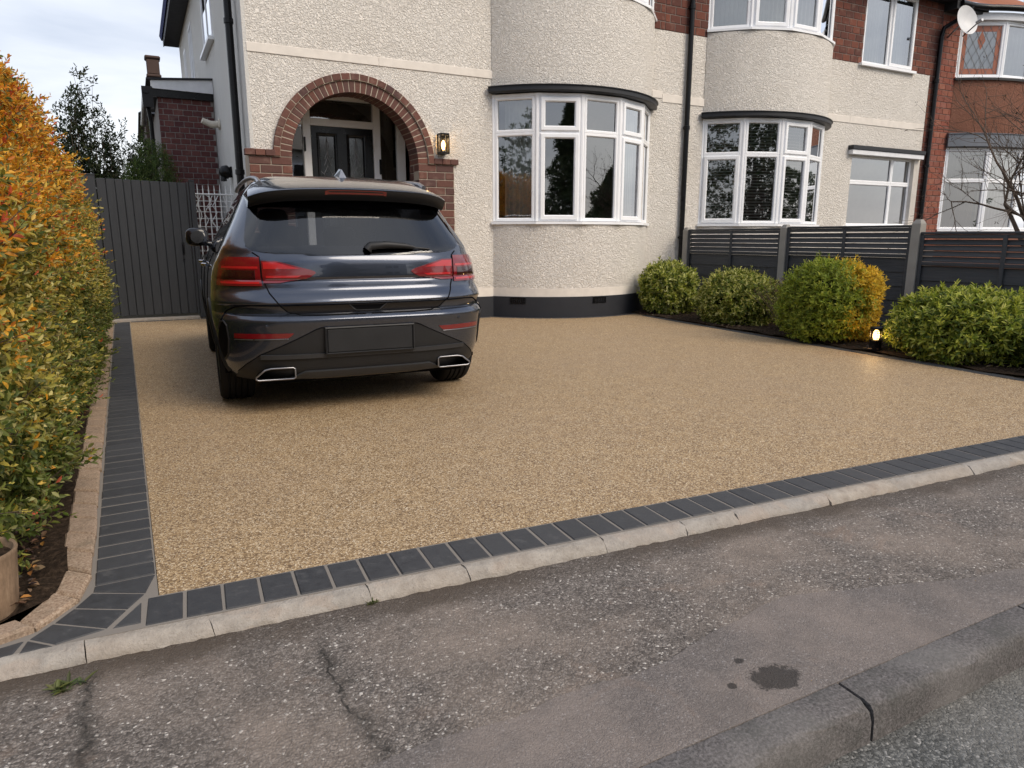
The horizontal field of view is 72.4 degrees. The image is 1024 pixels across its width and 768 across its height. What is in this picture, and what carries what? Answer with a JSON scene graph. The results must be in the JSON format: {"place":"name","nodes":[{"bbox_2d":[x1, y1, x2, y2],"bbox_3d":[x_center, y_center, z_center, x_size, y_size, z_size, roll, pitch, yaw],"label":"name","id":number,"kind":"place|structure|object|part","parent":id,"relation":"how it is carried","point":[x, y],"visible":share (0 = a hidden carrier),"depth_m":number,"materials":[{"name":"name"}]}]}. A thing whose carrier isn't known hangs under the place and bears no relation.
{"place":"outdoors","nodes":[
{"label":"outdoors","id":0,"kind":"place"},
{"bbox_2d":[0,374,158,624],"bbox_3d":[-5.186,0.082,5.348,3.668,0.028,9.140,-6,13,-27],"label":"hedge bed","id":1,"kind":"object","parent":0,"point":[52,555],"visible":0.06,"depth_m":2.67,"materials":[{"name":"soil"}]},
{"bbox_2d":[0,537,18,622],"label":"plant pot","id":2,"kind":"object","parent":1,"relation":"on","point":[9,586],"visible":0.92,"depth_m":2.22,"materials":[{"name":"ceramic"}]},
{"bbox_2d":[10,375,93,605],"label":"leaf litter","id":3,"kind":"object","parent":1,"relation":"on","point":[33,583],"visible":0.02,"depth_m":2.55,"materials":[{"name":"brown plant"}]},
{"bbox_2d":[0,54,121,574],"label":"hedge","id":4,"kind":"object","parent":1,"relation":"on","point":[56,317],"visible":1,"depth_m":3.13,"materials":[{"name":"green plant"}]},
{"bbox_2d":[640,603,1023,767],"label":"kerb","id":5,"kind":"structure","parent":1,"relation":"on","point":[823,727],"depth_m":1.93,"materials":[{"name":"concrete"}]},
{"bbox_2d":[888,55,1023,251],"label":"bare tree","id":6,"kind":"object","parent":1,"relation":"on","point":[1011,188],"visible":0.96,"depth_m":8.93,"materials":[{"name":"bark"},{"name":"wood"},{"name":"twig"}]},
{"bbox_2d":[138,55,161,175],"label":"house","id":7,"kind":"structure","parent":0,"point":[152,66],"depth_m":20.19,"materials":[{"name":"brick"}]},
{"bbox_2d":[113,309,200,318],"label":"back garden ground","id":8,"kind":"structure","parent":0,"point":[159,315],"depth_m":11.19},
{"bbox_2d":[47,64,126,265],"bbox_3d":[-6.776,-3.045,11.166,1.340,3.860,1.205,-6,13,-27],"label":"tree","id":9,"kind":"object","parent":8,"relation":"on","point":[93,165],"visible":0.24,"depth_m":10.87,"materials":[{"name":"green plant"}]},
{"bbox_2d":[74,173,110,311],"bbox_3d":[-5.952,-1.904,9.905,0.296,2.070,0.061,-6,13,-27],"label":"gate post","id":10,"kind":"object","parent":8,"relation":"on","point":[90,184],"visible":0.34,"depth_m":9.77,"materials":[{"name":"paint"}]},
{"bbox_2d":[108,117,161,179],"bbox_3d":[-6.669,-3.020,12.442,1.106,3.319,1.194,-6,13,-27],"label":"evergreen shrub","id":11,"kind":"object","parent":8,"relation":"on","point":[130,159],"visible":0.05,"depth_m":12.11,"materials":[{"name":"green plant"}]},
{"bbox_2d":[119,121,187,200],"bbox_3d":[-5.764,-2.710,11.383,1.232,3.051,1.265,-2,12,-8],"label":"conifer","id":12,"kind":"object","parent":8,"relation":"on","point":[146,168],"visible":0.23,"depth_m":11.04,"materials":[{"name":"green plant"}]},
{"bbox_2d":[188,180,205,317],"bbox_3d":[-4.732,-2.015,10.530,0.082,2.030,0.092,-6,13,-27],"label":"gate post","id":13,"kind":"object","parent":8,"relation":"on","point":[195,224],"visible":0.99,"depth_m":10.49,"materials":[{"name":"paint"}]},
{"bbox_2d":[96,178,199,316],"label":"side gate","id":14,"kind":"structure","parent":13,"relation":"attached to","point":[147,225],"depth_m":10.23,"materials":[{"name":"paint"}]},
{"bbox_2d":[141,0,665,317],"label":"semi detached house","id":15,"kind":"structure","parent":8,"relation":"on","point":[541,179],"depth_m":10.34,"materials":[{"name":"paint"}]},
{"bbox_2d":[183,48,187,77],"bbox_3d":[-7.527,-6.782,16.294,0.050,1.800,0.500,-6,13,-27],"label":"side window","id":16,"kind":"structure","parent":15,"relation":"in","point":[184,53],"depth_m":16.09,"materials":[{"name":"plastic"}]},
{"bbox_2d":[187,21,195,77],"bbox_3d":[-6.690,-6.871,14.647,0.050,1.150,0.700,-6,13,-27],"label":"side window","id":17,"kind":"structure","parent":15,"relation":"in","point":[189,31],"depth_m":14.57,"materials":[{"name":"plastic"}]},
{"bbox_2d":[200,0,213,60],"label":"side window","id":18,"kind":"structure","parent":15,"relation":"in","point":[205,5],"depth_m":11.67,"materials":[{"name":"plastic"}]},
{"bbox_2d":[201,118,219,129],"bbox_3d":[-4.924,-4.253,11.435,0.291,0.170,0.170,-6,13,-27],"label":"flue","id":19,"kind":"object","parent":15,"relation":"attached to","point":[210,124],"visible":1,"depth_m":11.40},
{"bbox_2d":[195,184,233,259],"bbox_3d":[-4.496,-2.071,10.772,0.675,1.940,0.054,-6,13,-27],"label":"trellis","id":20,"kind":"object","parent":15,"relation":"attached to","point":[209,206],"visible":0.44,"depth_m":10.63,"materials":[{"name":"grey wood"}]},
{"bbox_2d":[219,165,232,180],"bbox_3d":[-4.380,-3.222,10.708,0.181,0.240,0.200,-6,13,-27],"label":"security camera","id":21,"kind":"object","parent":15,"relation":"attached to","point":[225,172],"visible":1,"depth_m":10.65,"materials":[{"name":"black plastic"}]},
{"bbox_2d":[223,0,244,193],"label":"drainpipe","id":22,"kind":"object","parent":15,"relation":"attached to","point":[229,23],"visible":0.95,"depth_m":9.06,"materials":[{"name":"black plastic"}]},
{"bbox_2d":[298,97,405,180],"bbox_3d":[-2.564,-2.703,10.524,2.050,3.120,0.115,-6,13,-27],"label":"front door","id":23,"kind":"structure","parent":15,"relation":"in","point":[329,145],"depth_m":10.39,"materials":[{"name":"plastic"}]},
{"bbox_2d":[437,133,449,154],"bbox_3d":[-0.979,-3.408,9.939,0.140,0.280,0.152,-6,13,-27],"label":"wall lantern","id":24,"kind":"object","parent":15,"relation":"attached to","point":[442,138],"depth_m":9.93,"materials":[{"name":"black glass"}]},
{"bbox_2d":[491,93,650,225],"bbox_3d":[1.163,-3.396,10.763,2.990,1.848,0.830,-6,13,-27],"label":"bay window","id":25,"kind":"structure","parent":15,"relation":"in","point":[539,132],"depth_m":10.39,"materials":[{"name":"plastic"}]},
{"bbox_2d":[630,0,656,21],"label":"bay window","id":26,"kind":"structure","parent":15,"relation":"in","point":[649,4],"depth_m":10.60,"materials":[{"name":"plastic"}]},
{"bbox_2d":[655,0,960,262],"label":"semi detached house","id":27,"kind":"structure","parent":8,"relation":"on","point":[845,86],"depth_m":12.64,"materials":[{"name":"paint"}]},
{"bbox_2d":[678,0,695,265],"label":"drainpipe","id":28,"kind":"object","parent":27,"relation":"attached to","point":[692,8],"visible":0.91,"depth_m":11.83,"materials":[{"name":"black plastic"}]},
{"bbox_2d":[705,124,738,218],"bbox_3d":[3.661,-3.693,12.275,0.531,1.680,0.046,3,12,14],"label":"venetian blind","id":29,"kind":"object","parent":27,"relation":"hanging from","point":[711,165],"visible":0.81,"depth_m":12.27,"materials":[{"name":"plastic"}]},
{"bbox_2d":[743,123,775,220],"bbox_3d":[4.299,-3.683,12.229,0.531,1.680,0.048,-1,12,-6],"label":"venetian blind","id":30,"kind":"object","parent":27,"relation":"hanging from","point":[748,183],"visible":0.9,"depth_m":12.24,"materials":[{"name":"white plastic"}]},
{"bbox_2d":[697,118,824,226],"bbox_3d":[4.792,-3.767,12.634,3.088,1.808,0.832,-6,13,-27],"label":"bay window","id":31,"kind":"structure","parent":27,"relation":"in","point":[810,157],"depth_m":12.24,"materials":[{"name":"plastic"}]},
{"bbox_2d":[707,0,835,48],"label":"bay window","id":32,"kind":"structure","parent":27,"relation":"in","point":[824,14],"depth_m":11.70,"materials":[{"name":"plastic"}]},
{"bbox_2d":[782,128,802,218],"bbox_3d":[4.911,-3.721,12.412,0.531,1.680,0.050,-6,13,-27],"label":"venetian blind","id":33,"kind":"object","parent":27,"relation":"hanging from","point":[799,145],"visible":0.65,"depth_m":12.48,"materials":[{"name":"plastic"}]},
{"bbox_2d":[846,155,910,227],"bbox_3d":[7.648,-3.972,14.573,2.160,1.435,0.210,-6,13,-27],"label":"window","id":34,"kind":"structure","parent":27,"relation":"in","point":[889,183],"depth_m":14.75,"materials":[{"name":"plastic"}]},
{"bbox_2d":[858,0,918,74],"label":"window","id":35,"kind":"structure","parent":27,"relation":"in","point":[887,65],"depth_m":13.89,"materials":[{"name":"plastic"}]},
{"bbox_2d":[922,0,1023,268],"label":"brick house","id":36,"kind":"structure","parent":8,"relation":"on","point":[997,38],"depth_m":15.15,"materials":[{"name":"brick"}]},
{"bbox_2d":[918,6,973,218],"bbox_3d":[9.140,-4.900,14.943,0.670,5.830,0.112,-1,12,-4],"label":"drainpipe","id":37,"kind":"object","parent":36,"relation":"attached to","point":[936,80],"visible":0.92,"depth_m":14.73,"materials":[{"name":"plastic"}]},
{"bbox_2d":[948,5,983,37],"bbox_3d":[9.226,-7.377,14.226,0.481,0.593,0.661,4,12,18],"label":"satellite dish","id":38,"kind":"object","parent":36,"relation":"attached to","point":[968,21],"visible":1,"depth_m":14.23,"materials":[{"name":"grey metal"}]},
{"bbox_2d":[936,148,1023,230],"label":"bay window","id":39,"kind":"structure","parent":36,"relation":"in","point":[983,194],"depth_m":15.52,"materials":[{"name":"plastic"}]},
{"bbox_2d":[955,21,1023,78],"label":"bay window","id":40,"kind":"structure","parent":36,"relation":"in","point":[1005,25],"depth_m":14.85,"materials":[{"name":"plastic"}]},
{"bbox_2d":[0,312,1023,681],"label":"driveway","id":41,"kind":"structure","parent":0,"point":[528,444],"depth_m":3.85,"materials":[{"name":"beige gravel"}]},
{"bbox_2d":[185,169,480,398],"bbox_3d":[-1.887,-1.054,6.723,2.210,1.710,4.365,-5,13,-24],"label":"parked car","id":42,"kind":"object","parent":41,"relation":"on","point":[339,275],"visible":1,"depth_m":4.87,"materials":[{"name":"paint"}]},
{"bbox_3d":[-2.448,-1.531,6.739,0.918,0.452,1.111,-5,13,-24],"label":"side window","id":43,"kind":"part","parent":42,"relation":"part of","materials":[{"name":"black glass"}]},
{"bbox_3d":[-2.178,-1.269,5.486,0.340,0.452,1.243,-5,13,-24],"label":"side window","id":44,"kind":"part","parent":42,"relation":"part of","materials":[{"name":"black glass"}]},
{"bbox_3d":[-1.136,-1.128,5.039,1.509,0.388,0.502,-5,13,-24],"label":"rear window","id":45,"kind":"part","parent":42,"relation":"part of","materials":[{"name":"black glass"}]},
{"bbox_2d":[631,308,1023,375],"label":"planting bed","id":46,"kind":"object","parent":41,"relation":"on","point":[772,331],"visible":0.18,"depth_m":8.05,"materials":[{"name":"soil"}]},
{"bbox_2d":[636,256,700,314],"bbox_3d":[2.505,-1.568,11.151,1.067,0.968,1.082,-6,13,-27],"label":"shrub","id":47,"kind":"object","parent":46,"relation":"on","point":[664,284],"visible":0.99,"depth_m":10.86,"materials":[{"name":"green plant"}]},
{"bbox_2d":[693,265,781,325],"bbox_3d":[3.208,-1.236,9.878,1.201,0.877,1.276,-6,13,-27],"label":"shrub","id":48,"kind":"object","parent":46,"relation":"on","point":[733,301],"visible":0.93,"depth_m":9.55,"materials":[{"name":"green plant"}]},
{"bbox_2d":[750,277,798,325],"bbox_3d":[3.689,-1.046,9.109,1.114,0.684,0.965,-6,13,-27],"label":"shrub","id":49,"kind":"object","parent":46,"relation":"on","point":[774,300],"visible":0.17,"depth_m":9.16,"materials":[{"name":"green plant"}]},
{"bbox_2d":[771,250,890,342],"bbox_3d":[3.748,-1.003,8.183,1.210,1.109,1.252,-6,13,-27],"label":"shrub","id":50,"kind":"object","parent":46,"relation":"on","point":[833,298],"visible":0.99,"depth_m":7.87,"materials":[{"name":"green plant"}]},
{"bbox_2d":[681,219,1023,330],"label":"fence","id":51,"kind":"object","parent":46,"relation":"on","point":[905,271],"visible":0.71,"depth_m":8.90,"materials":[{"name":"wood"}]},
{"bbox_2d":[868,326,883,350],"bbox_3d":[3.870,-0.485,7.444,0.132,0.260,0.132,-6,13,-27],"label":"bollard light","id":52,"kind":"object","parent":46,"relation":"on","point":[875,342],"visible":0.98,"depth_m":7.41,"materials":[{"name":"black metal"}]},
{"bbox_2d":[880,279,1023,366],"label":"shrub","id":53,"kind":"object","parent":46,"relation":"on","point":[955,323],"visible":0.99,"depth_m":6.67,"materials":[{"name":"green plant"}]},
{"bbox_2d":[1012,326,1023,363],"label":"shrub","id":54,"kind":"object","parent":46,"relation":"on","point":[1021,348],"visible":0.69,"depth_m":6.42,"materials":[{"name":"green plant"}]},
{"bbox_2d":[0,464,1023,767],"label":"pavement","id":55,"kind":"structure","parent":0,"point":[638,656],"depth_m":2.11,"materials":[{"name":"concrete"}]},
{"bbox_2d":[43,669,98,695],"bbox_3d":[-1.247,0.838,1.978,0.143,0.028,0.072,-10,15,-40],"label":"weed","id":56,"kind":"object","parent":55,"relation":"on","point":[59,686],"visible":1,"depth_m":1.97,"materials":[{"name":"green plant"}]},
{"bbox_2d":[367,597,379,604],"bbox_3d":[-0.478,0.752,2.422,0.061,0.016,0.040,-6,13,-27],"label":"weed","id":57,"kind":"object","parent":55,"relation":"on","point":[377,601],"visible":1,"depth_m":2.42,"materials":[{"name":"green plant"}]},
{"bbox_2d":[0,0,1023,214],"label":"sky","id":58,"kind":"structure","parent":0,"point":[44,39],"materials":[{"name":"white"}]},
{"bbox_2d":[822,666,1023,767],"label":"road","id":59,"kind":"structure","parent":0,"point":[982,727],"depth_m":1.93,"materials":[{"name":"grey asphalt"}]}
]}

